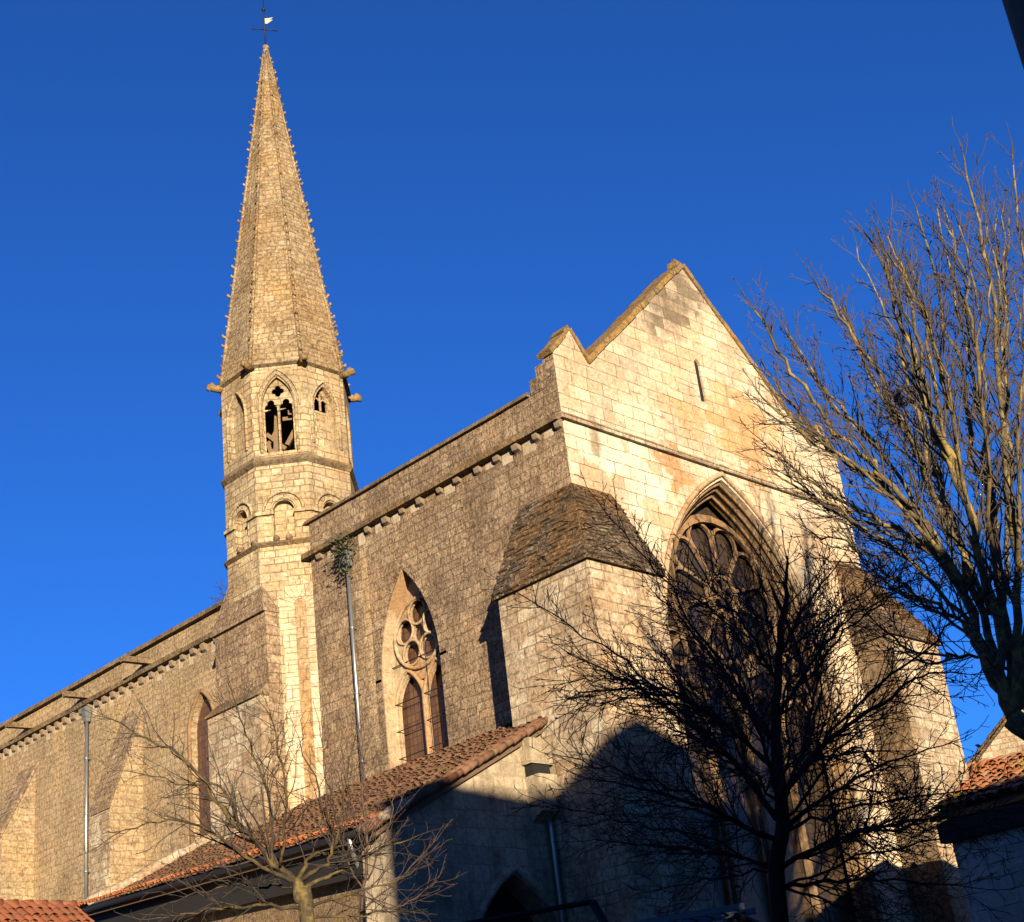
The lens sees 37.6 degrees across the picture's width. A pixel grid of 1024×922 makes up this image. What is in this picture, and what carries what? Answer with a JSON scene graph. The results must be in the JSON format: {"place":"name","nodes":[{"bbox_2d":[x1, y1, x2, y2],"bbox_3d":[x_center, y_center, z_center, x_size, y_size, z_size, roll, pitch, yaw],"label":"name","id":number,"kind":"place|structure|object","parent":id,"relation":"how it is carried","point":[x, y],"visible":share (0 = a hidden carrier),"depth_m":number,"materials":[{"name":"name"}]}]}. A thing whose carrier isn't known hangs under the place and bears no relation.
{"place":"outdoors","nodes":[
{"label":"outdoors","id":0,"kind":"place"},
{"bbox_2d":[0,899,93,921],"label":"house","id":1,"kind":"structure","parent":0,"point":[17,910],"depth_m":37.50,"materials":[{"name":"tile"}]},
{"bbox_2d":[0,0,1023,763],"label":"sky","id":2,"kind":"structure","parent":0,"point":[483,180],"materials":[{"name":"blue"}]},
{"bbox_2d":[966,753,1013,777],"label":"orange roofed house","id":3,"kind":"structure","parent":0,"point":[980,764],"depth_m":47.82,"materials":[{"name":"tile"}]},
{"bbox_2d":[968,707,1023,762],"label":"stone roofed house","id":4,"kind":"structure","parent":0,"point":[1001,740],"depth_m":61.99,"materials":[{"name":"stone"}]},
{"bbox_2d":[1002,0,1023,68],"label":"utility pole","id":5,"kind":"object","parent":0,"point":[1014,10],"visible":1,"depth_m":6.67,"materials":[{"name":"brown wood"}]},
{"label":"ground","id":6,"kind":"structure","parent":0,"visible":0},
{"bbox_2d":[67,669,451,921],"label":"bare tree","id":7,"kind":"object","parent":6,"relation":"on","point":[302,896],"visible":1,"depth_m":16.57,"materials":[{"name":"brown plant"}]},
{"bbox_2d":[77,716,565,921],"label":"lean to building","id":8,"kind":"structure","parent":6,"relation":"on","point":[508,864],"depth_m":30.98,"materials":[{"name":"ceramic"}]},
{"bbox_2d":[484,886,532,921],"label":"doorway back","id":9,"kind":"structure","parent":8,"relation":"in","point":[503,902],"depth_m":30.86,"materials":[{"name":"black"}]},
{"bbox_2d":[296,700,465,921],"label":"young tree","id":10,"kind":"object","parent":6,"relation":"on","point":[361,772],"visible":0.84,"depth_m":19.19,"materials":[{"name":"brown plant"}]},
{"bbox_2d":[0,0,970,921],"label":"church","id":11,"kind":"structure","parent":6,"relation":"on","point":[410,640],"depth_m":39.93,"materials":[{"name":"stone"}]},
{"bbox_2d":[187,688,214,842],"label":"lancet window","id":12,"kind":"structure","parent":11,"relation":"in","point":[207,706],"depth_m":44.35,"materials":[{"name":"brown stone"}]},
{"bbox_2d":[210,576,227,606],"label":"weed","id":13,"kind":"object","parent":11,"relation":"attached to","point":[220,588],"visible":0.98,"depth_m":43.49,"materials":[{"name":"plant"}]},
{"bbox_2d":[318,530,359,586],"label":"wall plant","id":14,"kind":"object","parent":11,"relation":"attached to","point":[339,550],"depth_m":40.61,"materials":[{"name":"green plant"}]},
{"bbox_2d":[382,569,448,768],"bbox_3d":[-2.273,5.775,38.020,0.628,6.550,2.400,17,-34,-41],"label":"side window","id":15,"kind":"structure","parent":11,"relation":"in","point":[412,681],"depth_m":38.56,"materials":[{"name":"stone"}]},
{"bbox_2d":[694,360,703,401],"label":"slit window","id":16,"kind":"structure","parent":11,"relation":"in","point":[696,366],"depth_m":41.02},
{"bbox_2d":[463,899,760,921],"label":"parked van","id":17,"kind":"object","parent":6,"relation":"on","point":[598,912],"visible":0.85,"depth_m":9.23,"materials":[{"name":"paint"}]},
{"bbox_2d":[632,903,756,921],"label":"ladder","id":18,"kind":"object","parent":17,"relation":"on","point":[717,913],"visible":1,"depth_m":9.00,"materials":[{"name":"metal"}]},
{"bbox_2d":[478,470,1023,921],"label":"bare tree","id":19,"kind":"object","parent":6,"relation":"on","point":[776,864],"visible":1,"depth_m":14.67,"materials":[{"name":"brown plant"}]},
{"bbox_2d":[720,116,1023,740],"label":"bare tree","id":20,"kind":"object","parent":6,"relation":"on","point":[1008,690],"visible":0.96,"depth_m":26.30,"materials":[{"name":"brown plant"}]},
{"bbox_2d":[892,384,915,407],"bbox_3d":[7.345,-1.228,28.099,0.458,0.472,0.468,17,-34,-41],"label":"nest","id":21,"kind":"object","parent":20,"relation":"in","point":[900,392],"visible":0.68,"depth_m":28.03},
{"bbox_2d":[928,750,1023,921],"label":"outbuilding","id":22,"kind":"structure","parent":6,"relation":"on","point":[984,777],"depth_m":29.01,"materials":[{"name":"ceramic"}]}
]}

